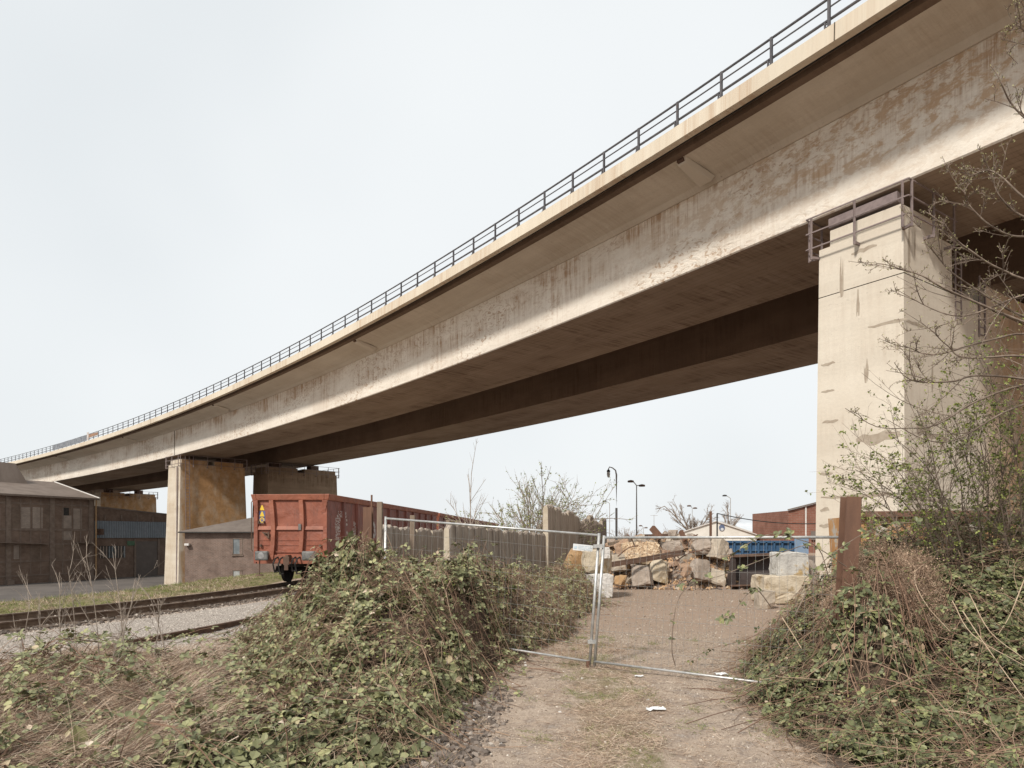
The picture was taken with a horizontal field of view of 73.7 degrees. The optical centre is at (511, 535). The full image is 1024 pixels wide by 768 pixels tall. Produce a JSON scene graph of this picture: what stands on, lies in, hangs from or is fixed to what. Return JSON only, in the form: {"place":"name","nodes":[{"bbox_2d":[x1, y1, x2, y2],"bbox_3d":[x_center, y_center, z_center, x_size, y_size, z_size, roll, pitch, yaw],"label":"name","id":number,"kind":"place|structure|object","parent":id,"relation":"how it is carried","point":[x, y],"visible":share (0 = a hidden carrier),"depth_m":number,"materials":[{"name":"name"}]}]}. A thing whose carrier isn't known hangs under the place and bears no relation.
{"place":"outdoors","nodes":[
{"label":"outdoors","id":0,"kind":"place"},
{"bbox_2d":[0,575,164,601],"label":"road","id":1,"kind":"structure","parent":0,"point":[9,593],"depth_m":85.98,"materials":[{"name":"asphalt"}]},
{"bbox_2d":[0,629,271,767],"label":"straw grass","id":2,"kind":"structure","parent":0,"point":[127,748],"depth_m":6.15,"materials":[{"name":"plant"}]},
{"bbox_2d":[0,572,300,613],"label":"verge grass","id":3,"kind":"structure","parent":0,"point":[138,589],"depth_m":23.39,"materials":[{"name":"plant"}]},
{"bbox_2d":[0,0,866,535],"label":"sky","id":4,"kind":"structure","parent":0,"point":[192,191],"materials":[{"name":"white"}]},
{"bbox_2d":[0,539,1019,767],"bbox_3d":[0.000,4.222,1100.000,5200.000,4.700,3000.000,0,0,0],"label":"ground","id":5,"kind":"structure","parent":0,"point":[749,752],"depth_m":9.02,"materials":[{"name":"soil"}]},
{"bbox_2d":[2,567,46,666],"bbox_3d":[-5.675,1.147,7.963,0.516,1.607,0.379,0,0,0],"label":"dry weed","id":6,"kind":"object","parent":5,"relation":"on","point":[27,616],"visible":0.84,"depth_m":8.00,"materials":[{"name":"beige plant"}]},
{"bbox_2d":[36,592,55,654],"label":"dry weed","id":7,"kind":"object","parent":5,"relation":"on","point":[39,610],"visible":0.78,"depth_m":8.52,"materials":[{"name":"beige plant"}]},
{"bbox_2d":[0,462,99,584],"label":"warehouse","id":8,"kind":"structure","parent":5,"relation":"on","point":[42,523],"depth_m":95.79,"materials":[{"name":"brick"}]},
{"bbox_2d":[44,561,76,666],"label":"dry weed","id":9,"kind":"object","parent":5,"relation":"on","point":[60,606],"visible":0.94,"depth_m":8.21,"materials":[{"name":"beige plant"}]},
{"bbox_2d":[46,534,97,656],"bbox_3d":[-5.518,0.948,8.541,0.367,2.007,0.507,0,0,0],"label":"dry weed","id":10,"kind":"object","parent":5,"relation":"on","point":[72,603],"visible":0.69,"depth_m":8.60,"materials":[{"name":"beige plant"}]},
{"bbox_2d":[60,535,100,664],"bbox_3d":[-5.155,0.943,8.195,0.364,2.015,0.504,0,0,0],"label":"dry weed","id":11,"kind":"object","parent":5,"relation":"on","point":[91,585],"visible":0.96,"depth_m":8.30,"materials":[{"name":"beige plant"}]},
{"bbox_2d":[97,544,138,664],"bbox_3d":[-4.858,1.012,8.404,0.529,1.877,0.257,0,0,-38],"label":"dry weed","id":12,"kind":"object","parent":5,"relation":"on","point":[115,568],"visible":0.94,"depth_m":8.39,"materials":[{"name":"beige plant"}]},
{"bbox_2d":[105,585,134,677],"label":"dry weed","id":13,"kind":"object","parent":5,"relation":"on","point":[121,630],"visible":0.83,"depth_m":7.89,"materials":[{"name":"beige plant"}]},
{"bbox_2d":[94,506,166,578],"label":"annex building","id":14,"kind":"structure","parent":5,"relation":"on","point":[137,537],"depth_m":107.99,"materials":[{"name":"brick"}]},
{"bbox_2d":[99,546,124,557],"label":"window","id":15,"kind":"structure","parent":14,"relation":"in","point":[108,551],"depth_m":105.16,"materials":[{"name":"black metal"}]},
{"bbox_2d":[136,541,157,576],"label":"roller door","id":16,"kind":"structure","parent":14,"relation":"in","point":[146,551],"depth_m":110.66,"materials":[{"name":"metal"}]},
{"bbox_2d":[0,605,272,658],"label":"gravel","id":17,"kind":"structure","parent":5,"relation":"on","point":[168,626],"depth_m":14.68,"materials":[{"name":"gravel"}]},
{"bbox_2d":[108,560,164,668],"bbox_3d":[-4.398,1.117,7.971,0.659,1.670,0.279,0,0,0],"label":"dry weed","id":18,"kind":"object","parent":5,"relation":"on","point":[130,609],"visible":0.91,"depth_m":7.99,"materials":[{"name":"beige plant"}]},
{"bbox_2d":[0,584,299,634],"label":"track ballast","id":19,"kind":"structure","parent":5,"relation":"on","point":[139,616],"depth_m":17.07,"materials":[{"name":"gravel"}]},
{"bbox_2d":[136,581,176,659],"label":"dry weed","id":20,"kind":"object","parent":5,"relation":"on","point":[162,639],"visible":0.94,"depth_m":8.79,"materials":[{"name":"beige plant"}]},
{"bbox_2d":[148,594,167,659],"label":"dry weed","id":21,"kind":"object","parent":5,"relation":"on","point":[158,621],"visible":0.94,"depth_m":8.80,"materials":[{"name":"beige plant"}]},
{"bbox_2d":[0,579,319,631],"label":"railway track","id":22,"kind":"structure","parent":5,"relation":"on","point":[79,615],"depth_m":17.75,"materials":[{"name":"metal"}]},
{"bbox_2d":[251,494,437,581],"bbox_3d":[-7.197,0.140,34.427,2.980,3.330,20.094,0,0,5],"label":"goods wagon","id":23,"kind":"object","parent":22,"relation":"on","point":[291,531],"visible":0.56,"depth_m":25.03,"materials":[{"name":"paint"}]},
{"bbox_2d":[437,513,476,531],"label":"goods wagon","id":24,"kind":"object","parent":22,"relation":"on","point":[441,517],"visible":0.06,"depth_m":47.92,"materials":[{"name":"red metal"}]},
{"bbox_2d":[95,614,266,649],"bbox_3d":[-6.261,1.907,13.700,0.221,0.155,5.143,0,0,14],"label":"rail","id":25,"kind":"object","parent":5,"relation":"on","point":[226,625],"visible":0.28,"depth_m":13.63,"materials":[{"name":"metal"}]},
{"bbox_2d":[178,517,280,582],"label":"brick house","id":26,"kind":"structure","parent":5,"relation":"on","point":[221,550],"depth_m":79.68,"materials":[{"name":"brick"}]},
{"bbox_2d":[231,538,243,555],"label":"window","id":27,"kind":"structure","parent":26,"relation":"in","point":[235,541],"depth_m":79.48,"materials":[{"name":"grey glass"}]},
{"bbox_2d":[0,626,500,767],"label":"bramble patch","id":28,"kind":"object","parent":5,"relation":"on","point":[236,752],"visible":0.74,"depth_m":6.13,"materials":[{"name":"green plant"}]},
{"bbox_2d":[153,690,517,767],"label":"ballast stones","id":29,"kind":"object","parent":5,"relation":"on","point":[476,739],"visible":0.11,"depth_m":6.46,"materials":[{"name":"gravel"}]},
{"bbox_2d":[363,507,372,552],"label":"steel beam","id":30,"kind":"structure","parent":5,"relation":"on","point":[367,517],"depth_m":14.91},
{"bbox_2d":[377,502,382,551],"bbox_3d":[-3.203,0.613,16.500,0.144,2.876,0.124,0,0,0],"label":"timber post","id":31,"kind":"object","parent":5,"relation":"on","point":[379,519],"visible":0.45,"depth_m":16.44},
{"bbox_2d":[193,526,567,767],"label":"bramble bush","id":32,"kind":"object","parent":5,"relation":"on","point":[434,635],"visible":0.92,"depth_m":8.41,"materials":[{"name":"green plant"}]},
{"bbox_2d":[383,524,400,572],"bbox_3d":[-3.403,0.839,19.192,0.332,2.322,0.868,0,0,23],"label":"fence panel","id":33,"kind":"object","parent":5,"relation":"on","point":[394,539],"depth_m":19.25,"materials":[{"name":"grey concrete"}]},
{"bbox_2d":[399,527,416,574],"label":"wall unit","id":34,"kind":"structure","parent":5,"relation":"on","point":[404,531],"depth_m":19.89,"materials":[{"name":"grey concrete"}]},
{"bbox_2d":[410,515,414,562],"bbox_3d":[-2.542,0.764,17.400,0.142,2.573,0.122,0,0,0],"label":"timber post","id":35,"kind":"object","parent":5,"relation":"on","point":[412,540],"visible":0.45,"depth_m":17.34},
{"bbox_2d":[415,527,431,563],"bbox_3d":[-2.685,0.869,20.893,0.327,2.261,0.868,0,0,23],"label":"fence panel","id":36,"kind":"object","parent":5,"relation":"on","point":[424,538],"depth_m":20.80,"materials":[{"name":"grey concrete"}]},
{"bbox_2d":[431,528,443,564],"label":"fence panel","id":37,"kind":"object","parent":5,"relation":"on","point":[438,540],"depth_m":21.61,"materials":[{"name":"grey concrete"}]},
{"bbox_2d":[444,522,468,563],"bbox_3d":[-1.312,0.822,17.390,0.432,2.357,0.950,0,0,27],"label":"fence panel","id":38,"kind":"object","parent":5,"relation":"on","point":[461,532],"depth_m":17.21,"materials":[{"name":"grey concrete"}]},
{"bbox_2d":[447,442,490,524],"bbox_3d":[-1.553,-0.751,24.062,1.599,5.204,1.371,0,0,0],"label":"sapling","id":39,"kind":"object","parent":5,"relation":"on","point":[470,499],"visible":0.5,"depth_m":23.99,"materials":[{"name":"brown plant"}]},
{"bbox_2d":[468,526,487,571],"bbox_3d":[-0.869,0.855,18.257,0.428,2.290,0.950,0,0,27],"label":"fence panel","id":40,"kind":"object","parent":5,"relation":"on","point":[481,532],"depth_m":18.28,"materials":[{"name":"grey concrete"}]},
{"bbox_2d":[384,517,602,666],"bbox_3d":[-0.422,0.860,10.564,3.741,2.362,0.164,0,0,22],"label":"fence panel","id":41,"kind":"object","parent":5,"relation":"on","point":[582,547],"visible":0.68,"depth_m":10.16,"materials":[{"name":"metal"}]},
{"bbox_2d":[486,528,504,573],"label":"wall unit","id":42,"kind":"structure","parent":5,"relation":"on","point":[496,534],"depth_m":19.15,"materials":[{"name":"grey concrete"}]},
{"bbox_2d":[0,0,1023,589],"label":"viaduct","id":43,"kind":"object","parent":5,"relation":"on","point":[816,160],"visible":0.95,"depth_m":27.26,"materials":[{"name":"concrete"}]},
{"bbox_2d":[503,530,520,577],"bbox_3d":[0.019,0.916,19.991,0.424,2.168,0.950,0,0,27],"label":"fence panel","id":44,"kind":"object","parent":5,"relation":"on","point":[510,548],"depth_m":19.97,"materials":[{"name":"grey wood"}]},
{"bbox_2d":[518,531,534,584],"bbox_3d":[0.468,0.910,20.856,0.432,2.180,0.950,0,0,27],"label":"fence panel","id":45,"kind":"object","parent":5,"relation":"on","point":[526,538],"depth_m":20.89,"materials":[{"name":"wood"}]},
{"bbox_2d":[428,462,633,544],"bbox_3d":[0.838,-0.616,29.390,9.530,4.793,9.200,0,0,35],"label":"shrub","id":46,"kind":"object","parent":5,"relation":"on","point":[529,517],"visible":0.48,"depth_m":28.01,"materials":[{"name":"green plant"}]},
{"bbox_2d":[533,532,546,573],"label":"fence panel","id":47,"kind":"object","parent":5,"relation":"on","point":[539,548],"depth_m":21.71,"materials":[{"name":"grey wood"}]},
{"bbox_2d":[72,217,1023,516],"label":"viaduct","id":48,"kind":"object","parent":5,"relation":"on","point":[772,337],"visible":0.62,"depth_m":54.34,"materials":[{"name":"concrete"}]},
{"bbox_2d":[543,504,556,571],"bbox_3d":[1.363,0.464,23.044,0.428,3.071,0.970,0,0,18],"label":"fence post","id":49,"kind":"object","parent":5,"relation":"on","point":[548,517],"depth_m":22.84,"materials":[{"name":"beige concrete"}]},
{"bbox_2d":[483,552,629,660],"bbox_3d":[0.595,1.194,16.704,5.309,1.749,12.839,0,0,0],"label":"bramble bush","id":50,"kind":"object","parent":5,"relation":"on","point":[559,619],"visible":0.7,"depth_m":13.51,"materials":[{"name":"green plant"}]},
{"bbox_2d":[555,507,562,570],"bbox_3d":[1.673,0.488,23.988,0.433,3.023,0.970,0,0,18],"label":"fence post","id":51,"kind":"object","parent":5,"relation":"on","point":[558,527],"depth_m":23.90,"materials":[{"name":"concrete"}]},
{"bbox_2d":[562,512,568,562],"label":"wall unit","id":52,"kind":"structure","parent":5,"relation":"on","point":[565,537],"depth_m":24.94,"materials":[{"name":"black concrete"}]},
{"bbox_2d":[565,510,574,550],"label":"wall unit","id":53,"kind":"structure","parent":5,"relation":"on","point":[571,520],"depth_m":25.87,"materials":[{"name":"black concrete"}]},
{"bbox_2d":[574,515,579,543],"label":"wall unit","id":54,"kind":"structure","parent":5,"relation":"on","point":[577,526],"depth_m":26.85,"materials":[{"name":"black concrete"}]},
{"bbox_2d":[580,521,585,573],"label":"wall unit","id":55,"kind":"structure","parent":5,"relation":"on","point":[581,538],"depth_m":27.73,"materials":[{"name":"black concrete"}]},
{"bbox_2d":[582,518,589,573],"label":"fence panel","id":56,"kind":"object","parent":5,"relation":"on","point":[587,536],"depth_m":28.64,"materials":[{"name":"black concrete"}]},
{"bbox_2d":[586,515,594,545],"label":"wall unit","id":57,"kind":"structure","parent":5,"relation":"on","point":[592,527],"depth_m":29.52,"materials":[{"name":"black concrete"}]},
{"bbox_2d":[584,573,613,597],"bbox_3d":[2.702,1.546,21.502,0.902,0.784,1.021,0,0,0],"label":"sandstone block","id":58,"kind":"object","parent":5,"relation":"on","point":[607,578],"depth_m":21.04,"materials":[{"name":"stone"}]},
{"bbox_2d":[581,549,611,572],"bbox_3d":[2.657,0.807,21.488,0.941,0.806,1.008,0,0,0],"label":"sandstone block","id":59,"kind":"object","parent":58,"relation":"on","point":[587,557],"depth_m":21.03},
{"bbox_2d":[563,548,583,573],"bbox_3d":[2.139,0.874,22.059,0.914,0.943,0.912,0,0,0],"label":"boulder","id":60,"kind":"object","parent":59,"relation":"on","point":[577,554],"visible":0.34,"depth_m":21.71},
{"bbox_2d":[415,634,787,767],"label":"path grass","id":61,"kind":"structure","parent":5,"relation":"on","point":[635,690],"depth_m":8.14,"materials":[{"name":"plant"}]},
{"bbox_2d":[607,467,617,540],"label":"street lamp","id":62,"kind":"object","parent":5,"relation":"on","point":[616,511],"visible":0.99,"depth_m":59.96,"materials":[{"name":"black metal"}]},
{"bbox_2d":[430,630,803,767],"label":"pebbles","id":63,"kind":"object","parent":5,"relation":"on","point":[670,688],"visible":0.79,"depth_m":8.07,"materials":[{"name":"gravel"}]},
{"bbox_2d":[614,575,626,586],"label":"boulder","id":64,"kind":"object","parent":5,"relation":"on","point":[620,582],"visible":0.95,"depth_m":24.40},
{"bbox_2d":[400,635,865,767],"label":"edge grass","id":65,"kind":"structure","parent":5,"relation":"on","point":[742,715],"depth_m":6.57,"materials":[{"name":"plant"}]},
{"bbox_2d":[628,480,644,534],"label":"street lamp","id":66,"kind":"object","parent":5,"relation":"on","point":[632,481],"visible":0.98,"depth_m":69.94,"materials":[{"name":"metal"}]},
{"bbox_2d":[446,641,830,767],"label":"path straw","id":67,"kind":"object","parent":5,"relation":"on","point":[622,717],"visible":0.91,"depth_m":7.12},
{"bbox_2d":[611,541,727,589],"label":"rubble fines","id":68,"kind":"object","parent":5,"relation":"on","point":[669,577],"visible":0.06,"depth_m":25.86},
{"bbox_2d":[631,564,653,587],"bbox_3d":[4.775,1.486,24.926,0.813,0.894,0.804,0,0,27],"label":"concrete lump","id":69,"kind":"object","parent":68,"relation":"on","point":[641,573],"visible":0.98,"depth_m":24.68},
{"bbox_2d":[612,550,682,563],"bbox_3d":[4.921,0.767,24.821,2.874,0.505,0.130,0,0,-14],"label":"rusty rail","id":70,"kind":"object","parent":68,"relation":"on","point":[650,556],"visible":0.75,"depth_m":24.75,"materials":[{"name":"metal"}]},
{"bbox_2d":[612,552,684,566],"bbox_3d":[4.918,0.860,24.625,2.928,0.518,0.121,0,0,-14],"label":"rusty rail","id":71,"kind":"object","parent":68,"relation":"on","point":[649,559],"visible":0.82,"depth_m":24.57,"materials":[{"name":"metal"}]},
{"bbox_2d":[661,540,683,551],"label":"boulder","id":72,"kind":"object","parent":68,"relation":"on","point":[671,545],"visible":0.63,"depth_m":26.28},
{"bbox_2d":[557,588,794,646],"bbox_3d":[4.715,1.945,18.931,7.175,0.120,14.844,0,0,7],"label":"grit","id":73,"kind":"object","parent":5,"relation":"on","point":[678,614],"visible":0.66,"depth_m":16.91,"materials":[{"name":"gravel"}]},
{"bbox_2d":[609,539,750,590],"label":"brick bits","id":74,"kind":"object","parent":5,"relation":"on","point":[705,585],"visible":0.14,"depth_m":25.54,"materials":[{"name":"stone"}]},
{"bbox_2d":[611,554,625,571],"bbox_3d":[3.932,1.018,25.472,0.598,0.696,0.651,0,0,0],"label":"concrete lump","id":75,"kind":"object","parent":74,"relation":"on","point":[619,558],"visible":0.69,"depth_m":25.25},
{"bbox_2d":[613,539,627,553],"bbox_3d":[4.300,0.458,26.520,0.750,0.834,0.722,0,0,0],"label":"concrete lump","id":76,"kind":"object","parent":74,"relation":"on","point":[618,548],"visible":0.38,"depth_m":26.28,"materials":[{"name":"beige concrete"}]},
{"bbox_2d":[621,541,659,563],"bbox_3d":[4.879,0.644,25.933,1.569,0.891,0.822,0,0,0],"label":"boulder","id":77,"kind":"object","parent":74,"relation":"on","point":[644,550],"visible":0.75,"depth_m":25.89,"materials":[{"name":"stone"}]},
{"bbox_2d":[649,526,662,539],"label":"steel beam","id":78,"kind":"structure","parent":74,"relation":"on","point":[654,530],"depth_m":26.31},
{"bbox_2d":[650,559,668,583],"bbox_3d":[5.416,1.326,25.355,0.822,0.937,0.690,0,0,-28],"label":"boulder","id":79,"kind":"object","parent":74,"relation":"on","point":[661,576],"visible":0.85,"depth_m":25.10,"materials":[{"name":"stone"}]},
{"bbox_2d":[680,565,691,576],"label":"boulder","id":80,"kind":"object","parent":74,"relation":"on","point":[684,573],"visible":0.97,"depth_m":24.65,"materials":[{"name":"beige stone"}]},
{"bbox_2d":[689,558,710,582],"bbox_3d":[6.881,1.298,25.122,0.772,0.958,0.762,0,0,-25],"label":"boulder","id":81,"kind":"object","parent":74,"relation":"on","point":[697,565],"visible":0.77,"depth_m":24.86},
{"bbox_2d":[691,539,711,554],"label":"boulder","id":82,"kind":"object","parent":74,"relation":"on","point":[705,545],"visible":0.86,"depth_m":25.93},
{"bbox_2d":[706,567,725,586],"bbox_3d":[7.532,1.526,25.251,0.761,0.734,0.773,0,0,0],"label":"concrete lump","id":83,"kind":"object","parent":74,"relation":"on","point":[721,581],"visible":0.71,"depth_m":25.05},
{"bbox_2d":[706,539,728,559],"bbox_3d":[7.818,0.482,25.874,0.684,0.846,0.592,0,0,-24],"label":"concrete lump","id":84,"kind":"object","parent":74,"relation":"on","point":[722,545],"visible":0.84,"depth_m":25.66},
{"bbox_2d":[726,553,769,586],"bbox_3d":[9.015,1.254,25.315,2.288,1.251,1.550,0,0,0],"label":"steel trough","id":85,"kind":"object","parent":74,"relation":"on","point":[736,560],"visible":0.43,"depth_m":25.91,"materials":[{"name":"metal"}]},
{"bbox_2d":[656,496,715,530],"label":"bare tree","id":86,"kind":"object","parent":5,"relation":"on","point":[695,523],"visible":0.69,"depth_m":109.04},
{"bbox_2d":[593,535,837,684],"bbox_3d":[2.607,0.978,8.991,3.387,1.985,0.141,0,0,34],"label":"fence panel","id":87,"kind":"object","parent":5,"relation":"on","point":[672,537],"visible":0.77,"depth_m":9.11,"materials":[{"name":"metal"}]},
{"bbox_2d":[678,521,756,540],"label":"building","id":88,"kind":"structure","parent":5,"relation":"on","point":[725,529],"depth_m":88.00,"materials":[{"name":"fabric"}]},
{"bbox_2d":[721,499,743,525],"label":"bare tree","id":89,"kind":"object","parent":5,"relation":"on","point":[727,521],"visible":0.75,"depth_m":119.99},
{"bbox_2d":[754,589,775,608],"bbox_3d":[6.747,1.693,18.240,0.457,0.553,0.455,0,0,0],"label":"boulder","id":90,"kind":"object","parent":5,"relation":"on","point":[760,602],"visible":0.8,"depth_m":18.04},
{"bbox_2d":[716,513,815,535],"bbox_3d":[12.550,0.420,32.017,5.691,3.059,0.079,0,0,21],"label":"cable pole","id":91,"kind":"object","parent":5,"relation":"on","point":[752,520],"visible":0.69,"depth_m":32.59,"materials":[{"name":"black metal"}]},
{"bbox_2d":[727,539,808,553],"bbox_3d":[11.165,0.881,32.035,4.450,1.738,2.530,0,0,0],"label":"skip container","id":92,"kind":"object","parent":5,"relation":"on","point":[766,546],"visible":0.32,"depth_m":30.93,"materials":[{"name":"metal"}]},
{"bbox_2d":[751,574,810,604],"bbox_3d":[7.775,1.547,19.745,1.414,0.873,1.108,0,0,0],"label":"boulder","id":93,"kind":"object","parent":5,"relation":"on","point":[792,584],"visible":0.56,"depth_m":19.24,"materials":[{"name":"stone"}]},
{"bbox_2d":[769,551,808,575],"bbox_3d":[8.022,0.825,19.860,0.903,0.770,0.898,0,0,0],"label":"boulder","id":94,"kind":"object","parent":93,"relation":"on","point":[789,562],"visible":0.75,"depth_m":19.44,"materials":[{"name":"stone"}]},
{"bbox_2d":[752,502,815,552],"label":"brick building","id":95,"kind":"structure","parent":5,"relation":"on","point":[805,514],"depth_m":79.93,"materials":[{"name":"brick"}]},
{"bbox_2d":[809,560,818,599],"bbox_3d":[8.721,1.331,20.001,0.457,1.284,0.413,0,0,0],"label":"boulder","id":96,"kind":"object","parent":5,"relation":"on","point":[810,566],"visible":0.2,"depth_m":19.82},
{"bbox_2d":[834,496,861,626],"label":"steel beam","id":97,"kind":"structure","parent":5,"relation":"on","point":[849,516],"depth_m":7.85,"materials":[{"name":"metal"}]},
{"bbox_2d":[683,493,1023,767],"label":"bramble bush","id":98,"kind":"object","parent":5,"relation":"on","point":[879,684],"visible":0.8,"depth_m":7.21,"materials":[{"name":"green plant"}]},
{"bbox_2d":[668,580,696,665],"bbox_3d":[2.241,1.155,9.038,0.358,1.154,0.187,0,0,0],"label":"bramble cane","id":99,"kind":"object","parent":98,"relation":"attached to","point":[671,638],"visible":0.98,"depth_m":9.01,"materials":[{"name":"brown plant"}]},
{"bbox_2d":[715,586,771,625],"bbox_3d":[2.538,0.748,7.396,0.818,0.398,0.157,0,0,-31],"label":"bramble cane","id":100,"kind":"object","parent":98,"relation":"attached to","point":[721,619],"visible":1,"depth_m":7.29,"materials":[{"name":"green plant"}]},
{"bbox_2d":[677,543,846,588],"bbox_3d":[2.785,0.323,7.568,2.129,0.497,0.138,0,0,-15],"label":"bramble cane","id":101,"kind":"object","parent":98,"relation":"attached to","point":[739,567],"visible":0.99,"depth_m":7.51,"materials":[{"name":"brown plant"}]},
{"bbox_2d":[722,527,829,579],"bbox_3d":[2.865,0.201,7.346,1.439,0.591,0.150,0,0,-18],"label":"bramble cane","id":102,"kind":"object","parent":98,"relation":"attached to","point":[788,532],"visible":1,"depth_m":7.34,"materials":[{"name":"brown plant"}]},
{"bbox_2d":[795,517,922,614],"bbox_3d":[3.676,0.324,7.263,1.245,1.059,0.138,0,0,18],"label":"bramble cane","id":103,"kind":"object","parent":98,"relation":"attached to","point":[865,535],"visible":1,"depth_m":7.29,"materials":[{"name":"brown plant"}]},
{"bbox_2d":[801,532,960,652],"bbox_3d":[4.494,0.660,8.310,1.564,1.442,1.982,0,0,0],"label":"dead bush","id":104,"kind":"object","parent":98,"relation":"on","point":[910,560],"visible":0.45,"depth_m":8.02,"materials":[{"name":"plant"}]},
{"bbox_2d":[805,299,1023,587],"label":"thorn shrub","id":105,"kind":"object","parent":98,"relation":"on","point":[1002,508],"visible":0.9,"depth_m":8.83,"materials":[{"name":"green plant"}]},
{"bbox_2d":[952,600,1023,665],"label":"dead stalk","id":106,"kind":"object","parent":98,"relation":"on","point":[975,636],"visible":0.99,"depth_m":7.01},
{"bbox_2d":[962,611,1023,698],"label":"dead stalk","id":107,"kind":"object","parent":98,"relation":"on","point":[990,652],"visible":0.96,"depth_m":6.81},
{"bbox_2d":[969,594,1023,658],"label":"dead stalk","id":108,"kind":"object","parent":98,"relation":"on","point":[987,627],"visible":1,"depth_m":7.07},
{"bbox_2d":[828,510,1019,571],"bbox_3d":[10.619,0.670,14.623,6.676,2.360,2.069,0,0,10],"label":"skip container","id":109,"kind":"object","parent":5,"relation":"on","point":[833,524],"visible":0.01,"depth_m":14.20,"materials":[{"name":"orange paint"}]},
{"bbox_2d":[845,0,1023,457],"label":"overhanging tree","id":110,"kind":"object","parent":5,"relation":"on","point":[1009,206],"visible":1,"depth_m":7.11,"materials":[{"name":"brown plant"}]},
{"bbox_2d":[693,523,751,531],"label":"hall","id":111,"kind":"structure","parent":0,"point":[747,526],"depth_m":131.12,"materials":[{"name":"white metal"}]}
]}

